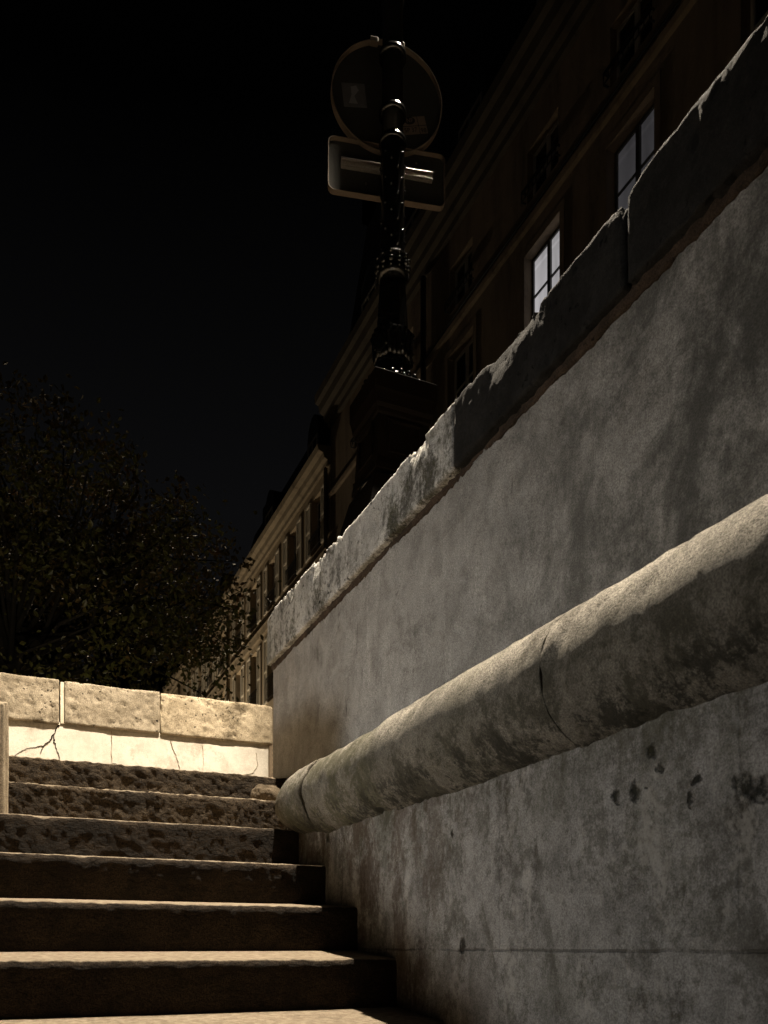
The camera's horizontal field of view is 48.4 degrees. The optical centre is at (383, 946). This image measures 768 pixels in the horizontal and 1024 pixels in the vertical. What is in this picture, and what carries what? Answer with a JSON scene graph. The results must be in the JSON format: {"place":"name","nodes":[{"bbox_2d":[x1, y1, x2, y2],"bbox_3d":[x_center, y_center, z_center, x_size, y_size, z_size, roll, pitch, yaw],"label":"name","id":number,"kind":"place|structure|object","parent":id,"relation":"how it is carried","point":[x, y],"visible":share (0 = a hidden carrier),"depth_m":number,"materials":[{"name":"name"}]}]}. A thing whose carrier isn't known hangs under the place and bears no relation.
{"place":"outdoors","nodes":[
{"label":"outdoors","id":0,"kind":"place"},
{"bbox_2d":[0,361,218,685],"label":"tree","id":1,"kind":"object","parent":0,"point":[57,425],"visible":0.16,"depth_m":22.42,"materials":[{"name":"green plant"}]},
{"bbox_2d":[0,377,281,701],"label":"tree","id":2,"kind":"object","parent":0,"point":[16,655],"visible":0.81,"depth_m":12.19,"materials":[{"name":"green plant"}]},
{"bbox_2d":[131,659,172,690],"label":"corner house","id":3,"kind":"structure","parent":0,"point":[162,668],"depth_m":60.80,"materials":[{"name":"stone"}]},
{"bbox_2d":[156,653,183,694],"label":"shuttered house","id":4,"kind":"structure","parent":0,"point":[173,690],"depth_m":49.16,"materials":[{"name":"stone"}]},
{"bbox_2d":[174,573,234,700],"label":"shuttered house","id":5,"kind":"structure","parent":0,"point":[210,688],"depth_m":40.10,"materials":[{"name":"stone"}]},
{"bbox_2d":[196,686,201,696],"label":"window","id":6,"kind":"structure","parent":5,"relation":"in","point":[197,694],"depth_m":42.46,"materials":[{"name":"brown glass"}]},
{"bbox_2d":[207,673,212,687],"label":"window","id":7,"kind":"structure","parent":5,"relation":"in","point":[209,681],"depth_m":40.31,"materials":[{"name":"brown glass"}]},
{"bbox_2d":[0,0,476,684],"label":"sky","id":8,"kind":"structure","parent":0,"point":[175,243],"materials":[{"name":"black"}]},
{"bbox_2d":[222,414,330,777],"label":"shuttered house","id":9,"kind":"structure","parent":0,"point":[291,544],"depth_m":30.32,"materials":[{"name":"stone"}]},
{"bbox_2d":[233,612,240,644],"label":"window","id":10,"kind":"structure","parent":9,"relation":"in","point":[239,634],"depth_m":36.09,"materials":[{"name":"brown glass"}]},
{"bbox_2d":[248,657,256,703],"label":"window","id":11,"kind":"structure","parent":9,"relation":"in","point":[252,693],"depth_m":33.87,"materials":[{"name":"beige glass"}]},
{"bbox_2d":[248,590,257,631],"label":"window","id":12,"kind":"structure","parent":9,"relation":"in","point":[253,624],"depth_m":33.87,"materials":[{"name":"beige glass"}]},
{"bbox_2d":[265,672,272,700],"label":"window","id":13,"kind":"structure","parent":9,"relation":"in","point":[267,679],"depth_m":31.47,"materials":[{"name":"beige glass"}]},
{"bbox_2d":[265,564,275,609],"bbox_3d":[-4.022,-13.280,31.274,0.346,1.720,1.074,0,0,-24],"label":"window","id":14,"kind":"structure","parent":9,"relation":"in","point":[267,604],"depth_m":31.68,"materials":[{"name":"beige glass"}]},
{"bbox_2d":[285,534,296,584],"bbox_3d":[-3.024,-13.280,29.037,0.346,1.720,1.074,0,0,-24],"label":"window","id":15,"kind":"structure","parent":9,"relation":"in","point":[287,579],"depth_m":29.44,"materials":[{"name":"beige glass"}]},
{"bbox_2d":[308,499,321,555],"bbox_3d":[-2.046,-13.280,26.845,0.346,1.720,1.074,0,0,-24],"label":"window","id":16,"kind":"structure","parent":9,"relation":"in","point":[318,530],"depth_m":27.13,"materials":[{"name":"beige glass"}]},
{"bbox_3d":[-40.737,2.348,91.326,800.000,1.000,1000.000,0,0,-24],"label":"quay","id":17,"kind":"structure","parent":0,"visible":0},
{"bbox_2d":[0,755,444,1023],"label":"stone staircase","id":18,"kind":"structure","parent":17,"relation":"on","point":[136,894],"depth_m":2.68,"materials":[{"name":"beige stone"}]},
{"bbox_2d":[0,701,8,812],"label":"stair curb","id":19,"kind":"structure","parent":18,"relation":"on","point":[4,755],"depth_m":2.95,"materials":[{"name":"stone"}]},
{"bbox_2d":[0,672,272,776],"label":"landing wall","id":20,"kind":"structure","parent":18,"relation":"on","point":[63,721],"depth_m":5.32,"materials":[{"name":"stone"}]},
{"bbox_2d":[250,784,279,800],"bbox_3d":[-0.528,-0.669,3.840,0.146,0.115,0.114,0,0,-24],"label":"broken stone","id":21,"kind":"object","parent":18,"relation":"on","point":[265,792],"visible":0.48,"depth_m":3.80,"materials":[{"name":"beige stone"}]},
{"bbox_2d":[275,494,767,1023],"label":"retaining wall","id":22,"kind":"structure","parent":17,"relation":"on","point":[563,818],"depth_m":1.67,"materials":[{"name":"concrete"}]},
{"bbox_2d":[267,16,767,829],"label":"parapet wall","id":23,"kind":"structure","parent":22,"relation":"on","point":[601,424],"depth_m":1.97,"materials":[{"name":"concrete"}]},
{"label":"street","id":24,"kind":"structure","parent":0,"visible":0},
{"bbox_2d":[0,453,275,689],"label":"tree","id":25,"kind":"object","parent":24,"relation":"on","point":[128,537],"visible":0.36,"depth_m":18.61,"materials":[{"name":"green plant"}]},
{"bbox_2d":[340,0,436,535],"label":"street lamp","id":26,"kind":"object","parent":24,"relation":"on","point":[393,407],"visible":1,"depth_m":4.65,"materials":[{"name":"black metal"}]},
{"bbox_2d":[330,36,441,156],"bbox_3d":[0.031,-4.785,4.754,0.636,0.636,0.204,0,0,-11],"label":"round sign","id":27,"kind":"object","parent":26,"relation":"attached to","point":[359,108],"visible":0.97,"depth_m":4.82,"materials":[{"name":"grey metal"}]},
{"bbox_2d":[328,129,444,211],"bbox_3d":[0.031,-4.365,4.751,0.670,0.300,0.200,0,0,-11],"label":"panel sign","id":28,"kind":"object","parent":26,"relation":"attached to","point":[353,169],"visible":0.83,"depth_m":4.82,"materials":[{"name":"metal"}]},
{"bbox_2d":[314,0,767,545],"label":"townhouse","id":29,"kind":"structure","parent":24,"relation":"on","point":[561,121],"depth_m":16.14,"materials":[{"name":"brown paint"}]},
{"bbox_2d":[350,436,354,447],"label":"window","id":30,"kind":"structure","parent":29,"relation":"in","point":[352,441],"depth_m":23.86,"materials":[{"name":"black glass"}]},
{"bbox_2d":[445,248,473,313],"bbox_3d":[1.691,-14.410,18.405,0.296,0.980,1.104,0,0,-24],"label":"window","id":31,"kind":"structure","parent":29,"relation":"in","point":[463,275],"depth_m":18.51,"materials":[{"name":"black glass"}]},
{"bbox_2d":[454,338,472,402],"bbox_3d":[1.811,-11.880,18.459,0.072,2.200,1.120,0,0,-24],"label":"window","id":32,"kind":"structure","parent":29,"relation":"in","point":[463,364],"depth_m":18.65,"materials":[{"name":"black glass"}]},
{"bbox_2d":[521,119,559,204],"bbox_3d":[2.929,-14.410,15.629,0.296,0.980,1.104,0,0,-24],"label":"window","id":33,"kind":"structure","parent":29,"relation":"in","point":[545,158],"depth_m":15.69,"materials":[{"name":"black glass"}]},
{"bbox_2d":[532,226,558,315],"bbox_3d":[3.050,-11.880,15.683,0.072,2.200,1.120,0,0,-24],"label":"window","id":34,"kind":"structure","parent":29,"relation":"in","point":[545,265],"depth_m":15.83,"materials":[{"name":"white glass"}]},
{"bbox_2d":[603,0,654,88],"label":"window","id":35,"kind":"structure","parent":29,"relation":"in","point":[637,25],"depth_m":13.51,"materials":[{"name":"black glass"}]},
{"bbox_2d":[615,103,653,212],"bbox_3d":[4.028,-11.880,13.491,0.072,2.200,1.120,0,0,-24],"label":"window","id":36,"kind":"structure","parent":29,"relation":"in","point":[636,152],"depth_m":13.62,"materials":[{"name":"black"}]},
{"bbox_2d":[751,0,767,33],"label":"window","id":37,"kind":"structure","parent":29,"relation":"in","point":[759,8],"depth_m":11.37,"materials":[{"name":"black glass"}]}
]}

